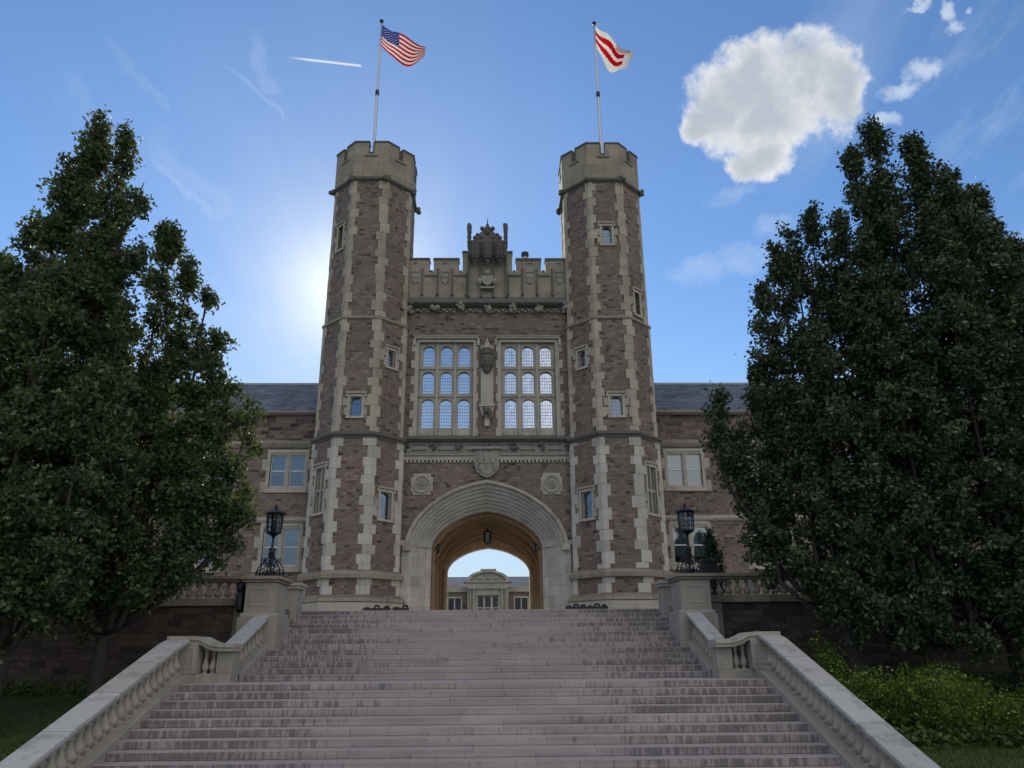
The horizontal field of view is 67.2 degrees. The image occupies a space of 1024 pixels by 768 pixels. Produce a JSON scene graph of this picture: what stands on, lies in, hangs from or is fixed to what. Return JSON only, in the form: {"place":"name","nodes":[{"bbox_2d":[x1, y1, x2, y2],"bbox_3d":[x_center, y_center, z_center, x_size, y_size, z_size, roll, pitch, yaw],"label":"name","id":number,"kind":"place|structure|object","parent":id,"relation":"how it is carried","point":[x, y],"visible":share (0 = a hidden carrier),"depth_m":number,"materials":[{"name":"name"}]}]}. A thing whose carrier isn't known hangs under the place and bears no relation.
{"place":"outdoors","nodes":[
{"label":"outdoors","id":0,"kind":"place"},
{"bbox_2d":[0,689,109,767],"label":"grass","id":1,"kind":"structure","parent":0,"point":[6,746],"depth_m":15.47,"materials":[{"name":"green plant"}]},
{"bbox_2d":[434,543,439,554],"bbox_3d":[-3.605,7.588,35.806,0.563,0.700,0.335,0,-20,-1],"label":"wall lantern","id":2,"kind":"object","parent":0,"point":[437,548],"depth_m":35.73,"materials":[{"name":"black metal"}]},
{"bbox_2d":[285,607,672,618],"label":"terrace","id":3,"kind":"structure","parent":0,"point":[287,611],"depth_m":19.87,"materials":[{"name":"grey stone"}]},
{"bbox_2d":[363,605,390,610],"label":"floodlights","id":4,"kind":"object","parent":3,"relation":"on","point":[375,608],"visible":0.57,"depth_m":29.30,"materials":[{"name":"black metal"}]},
{"bbox_2d":[392,605,408,609],"bbox_3d":[-4.228,8.751,29.279,0.630,0.720,0.089,0,-20,-1],"label":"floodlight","id":5,"kind":"object","parent":3,"relation":"on","point":[398,608],"visible":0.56,"depth_m":29.32,"materials":[{"name":"black metal"}]},
{"bbox_2d":[25,141,986,610],"bbox_3d":[-1.267,0.568,40.540,68.000,23.615,11.560,0,-20,-1],"label":"collegiate gatehouse","id":6,"kind":"object","parent":3,"relation":"on","point":[447,405],"visible":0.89,"depth_m":35.97,"materials":[{"name":"brick"}]},
{"bbox_2d":[372,19,383,151],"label":"flagpole","id":7,"kind":"object","parent":6,"relation":"on","point":[376,100],"visible":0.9,"depth_m":42.66,"materials":[{"name":"white metal"}]},
{"bbox_2d":[381,25,425,65],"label":"flag","id":8,"kind":"object","parent":7,"relation":"attached to","point":[402,49],"visible":1,"depth_m":44.24,"materials":[{"name":"multicoloured fabric"}]},
{"bbox_2d":[409,335,479,435],"bbox_3d":[-3.172,0.079,36.587,3.262,5.010,0.500,0,-20,-1],"label":"great window","id":9,"kind":"structure","parent":6,"relation":"in","point":[446,396],"depth_m":36.71,"materials":[{"name":"glass"}]},
{"bbox_2d":[479,522,495,544],"bbox_3d":[-1.198,7.245,37.729,0.922,1.250,0.921,0,-20,-1],"label":"hanging lantern","id":10,"kind":"object","parent":6,"relation":"hanging from","point":[487,532],"visible":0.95,"depth_m":37.57,"materials":[{"name":"black metal"}]},
{"bbox_2d":[521,251,528,257],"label":"roof vent","id":11,"kind":"object","parent":6,"relation":"on","point":[524,254],"visible":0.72,"depth_m":41.04,"materials":[{"name":"black plastic"}]},
{"bbox_2d":[495,335,564,435],"bbox_3d":[0.809,0.075,36.674,3.262,5.010,0.500,0,-20,-1],"label":"great window","id":12,"kind":"structure","parent":6,"relation":"in","point":[528,399],"depth_m":36.80,"materials":[{"name":"glass"}]},
{"bbox_2d":[534,543,539,553],"bbox_3d":[1.290,7.583,35.913,0.563,0.700,0.335,0,-20,-1],"label":"wall lantern","id":13,"kind":"object","parent":6,"relation":"attached to","point":[536,548],"depth_m":35.82,"materials":[{"name":"black metal"}]},
{"bbox_2d":[592,21,602,152],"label":"flagpole","id":14,"kind":"object","parent":6,"relation":"on","point":[598,99],"visible":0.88,"depth_m":42.89,"materials":[{"name":"white metal"}]},
{"bbox_2d":[595,26,633,71],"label":"flag","id":15,"kind":"object","parent":14,"relation":"attached to","point":[614,56],"visible":1,"depth_m":44.47,"materials":[{"name":"white fabric"}]},
{"bbox_2d":[565,603,607,608],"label":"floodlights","id":16,"kind":"object","parent":3,"relation":"on","point":[584,606],"visible":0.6,"depth_m":29.48,"materials":[{"name":"black metal"}]},
{"bbox_2d":[700,528,731,594],"bbox_3d":[5.235,4.728,19.959,0.861,2.070,0.783,-9,-21,23],"label":"evergreen shrub","id":17,"kind":"object","parent":3,"relation":"on","point":[711,544],"visible":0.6,"depth_m":20.01,"materials":[{"name":"green plant"}]},
{"bbox_2d":[0,690,1023,767],"bbox_3d":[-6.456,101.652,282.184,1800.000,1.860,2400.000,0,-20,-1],"label":"ground","id":18,"kind":"structure","parent":0,"point":[943,765],"depth_m":14.56,"materials":[{"name":"green plant"}]},
{"bbox_2d":[0,244,18,484],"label":"oak tree","id":19,"kind":"object","parent":18,"relation":"on","point":[2,252],"visible":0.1,"depth_m":17.07,"materials":[{"name":"green plant"}]},
{"bbox_2d":[1,673,111,697],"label":"ground cover","id":20,"kind":"object","parent":18,"relation":"on","point":[28,687],"visible":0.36,"depth_m":17.38,"materials":[{"name":"green plant"}]},
{"bbox_2d":[0,104,157,701],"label":"oak tree","id":21,"kind":"object","parent":18,"relation":"on","point":[76,303],"visible":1,"depth_m":15.17,"materials":[{"name":"green plant"}]},
{"bbox_2d":[2,598,243,689],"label":"retaining wall","id":22,"kind":"structure","parent":18,"relation":"on","point":[62,656],"depth_m":18.31,"materials":[{"name":"brick"}]},
{"bbox_2d":[90,576,245,598],"bbox_3d":[-11.561,5.053,18.881,10.460,0.590,0.430,0,-20,-1],"label":"terrace balustrade","id":23,"kind":"object","parent":22,"relation":"on","point":[221,580],"visible":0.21,"depth_m":18.88,"materials":[{"name":"stone"}]},
{"bbox_2d":[47,217,267,698],"bbox_3d":[-7.840,1.138,17.010,4.667,11.558,3.003,0,-20,-1],"label":"oak tree","id":24,"kind":"object","parent":18,"relation":"on","point":[135,568],"visible":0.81,"depth_m":16.75,"materials":[{"name":"green plant"}]},
{"bbox_2d":[235,576,293,649],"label":"gate pier","id":25,"kind":"structure","parent":18,"relation":"on","point":[265,595],"depth_m":18.18,"materials":[{"name":"stone"}]},
{"bbox_2d":[235,581,245,612],"bbox_3d":[-6.493,5.858,18.158,0.200,2.386,0.200,-16,-25,38],"label":"iron handrail","id":26,"kind":"object","parent":25,"relation":"attached to","point":[240,598],"visible":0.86,"depth_m":18.37,"materials":[{"name":"black metal"}]},
{"bbox_2d":[255,505,286,576],"bbox_3d":[-5.915,3.880,19.084,0.717,1.800,0.624,0,-20,-1],"label":"lamp post","id":27,"kind":"object","parent":25,"relation":"on","point":[271,528],"visible":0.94,"depth_m":19.04,"materials":[{"name":"black metal"}]},
{"bbox_2d":[92,608,845,767],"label":"stone staircase","id":28,"kind":"structure","parent":18,"relation":"on","point":[576,688],"depth_m":13.67,"materials":[{"name":"grey stone"}]},
{"bbox_2d":[0,615,269,767],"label":"stair balustrade","id":29,"kind":"object","parent":28,"relation":"on","point":[132,696],"visible":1,"depth_m":13.08,"materials":[{"name":"stone"}]},
{"bbox_2d":[286,583,307,628],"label":"newel block","id":30,"kind":"structure","parent":28,"relation":"on","point":[294,599],"depth_m":20.11,"materials":[{"name":"stone"}]},
{"bbox_2d":[653,580,671,625],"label":"newel block","id":31,"kind":"structure","parent":28,"relation":"on","point":[663,587],"depth_m":20.32,"materials":[{"name":"stone"}]},
{"bbox_2d":[686,612,940,767],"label":"stair balustrade","id":32,"kind":"object","parent":28,"relation":"on","point":[852,730],"visible":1,"depth_m":13.07,"materials":[{"name":"stone"}]},
{"bbox_2d":[665,573,719,646],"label":"gate pier","id":33,"kind":"structure","parent":18,"relation":"on","point":[690,592],"depth_m":18.39,"materials":[{"name":"stone"}]},
{"bbox_2d":[674,503,704,572],"bbox_3d":[4.393,3.870,19.310,0.717,1.800,0.624,0,-20,-1],"label":"lamp post","id":34,"kind":"object","parent":33,"relation":"on","point":[688,522],"visible":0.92,"depth_m":19.27,"materials":[{"name":"black metal"}]},
{"bbox_2d":[698,199,955,705],"bbox_3d":[6.926,0.911,17.441,5.014,12.031,2.970,0,-20,-1],"label":"oak tree","id":35,"kind":"object","parent":18,"relation":"on","point":[787,411],"visible":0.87,"depth_m":17.04,"materials":[{"name":"green plant"}]},
{"bbox_2d":[805,630,848,683],"bbox_3d":[6.340,5.802,15.539,0.934,1.642,1.000,-7,-21,18],"label":"shrub","id":36,"kind":"object","parent":18,"relation":"on","point":[828,658],"visible":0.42,"depth_m":15.60,"materials":[{"name":"green plant"}]},
{"bbox_2d":[711,593,1023,675],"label":"retaining wall","id":37,"kind":"structure","parent":18,"relation":"on","point":[792,619],"depth_m":18.71,"materials":[{"name":"brick"}]},
{"bbox_2d":[709,572,976,594],"bbox_3d":[9.974,5.032,19.352,10.460,0.590,0.430,0,-20,-1],"label":"terrace balustrade","id":38,"kind":"object","parent":37,"relation":"on","point":[728,577],"visible":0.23,"depth_m":19.17,"materials":[{"name":"stone"}]},
{"bbox_2d":[698,559,717,572],"bbox_3d":[4.941,4.589,19.396,0.420,0.353,0.400,0,-20,-1],"label":"planter box","id":39,"kind":"object","parent":38,"relation":"on","point":[709,565],"visible":0.83,"depth_m":19.24,"materials":[{"name":"black plastic"}]},
{"bbox_2d":[827,663,1014,697],"bbox_3d":[9.393,6.831,17.451,8.077,0.991,2.339,0,-20,-1],"label":"ground cover","id":40,"kind":"object","parent":18,"relation":"on","point":[1002,678],"visible":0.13,"depth_m":17.40,"materials":[{"name":"green plant"}]},
{"bbox_2d":[820,113,1023,701],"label":"oak tree","id":41,"kind":"object","parent":18,"relation":"on","point":[974,321],"visible":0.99,"depth_m":16.33,"materials":[{"name":"green plant"}]},
{"bbox_2d":[886,716,1023,743],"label":"planting bed","id":42,"kind":"object","parent":18,"relation":"on","point":[914,720],"visible":0.06,"depth_m":13.86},
{"bbox_2d":[830,656,915,724],"bbox_3d":[6.567,5.812,14.293,1.638,1.464,1.500,13,-23,-33],"label":"shrub","id":43,"kind":"object","parent":42,"relation":"on","point":[865,683],"visible":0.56,"depth_m":14.13,"materials":[{"name":"green plant"}]},
{"bbox_2d":[887,657,982,716],"bbox_3d":[8.220,5.920,14.834,1.632,1.290,1.624,14,-24,-34],"label":"shrub","id":44,"kind":"object","parent":42,"relation":"on","point":[926,667],"visible":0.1,"depth_m":14.83,"materials":[{"name":"green plant"}]},
{"bbox_2d":[871,658,1018,735],"bbox_3d":[7.620,5.647,13.797,1.986,1.461,1.841,8,-21,-22],"label":"shrub","id":45,"kind":"object","parent":42,"relation":"on","point":[953,707],"visible":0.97,"depth_m":13.46,"materials":[{"name":"green plant"}]},
{"bbox_2d":[964,682,1023,736],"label":"shrub","id":46,"kind":"object","parent":42,"relation":"on","point":[1012,709],"visible":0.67,"depth_m":13.46,"materials":[{"name":"green plant"}]},
{"bbox_2d":[1000,678,1023,721],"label":"shrub","id":47,"kind":"object","parent":42,"relation":"on","point":[1016,694],"visible":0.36,"depth_m":14.33,"materials":[{"name":"green plant"}]},
{"bbox_2d":[889,720,1023,749],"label":"ground cover","id":48,"kind":"object","parent":18,"relation":"on","point":[929,737],"visible":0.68,"depth_m":12.79,"materials":[{"name":"green plant"}]},
{"bbox_2d":[0,0,1023,576],"label":"sky","id":49,"kind":"structure","parent":0,"point":[736,116],"materials":[{"name":"blue"}]},
{"bbox_2d":[888,729,1023,767],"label":"grass","id":50,"kind":"structure","parent":0,"point":[1016,753],"depth_m":12.24,"materials":[{"name":"green plant"}]},
{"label":"courtyard lawn","id":51,"kind":"structure","parent":0,"visible":0},
{"bbox_2d":[447,569,529,609],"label":"distant hall","id":52,"kind":"structure","parent":51,"relation":"on","point":[487,589],"depth_m":86.80,"materials":[{"name":"stone"}]},
{"bbox_2d":[447,597,461,609],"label":"window","id":53,"kind":"structure","parent":52,"relation":"in","point":[453,603],"depth_m":86.80,"materials":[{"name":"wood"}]},
{"bbox_2d":[514,596,528,608],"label":"window","id":54,"kind":"structure","parent":52,"relation":"in","point":[520,602],"depth_m":86.97,"materials":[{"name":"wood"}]}
]}

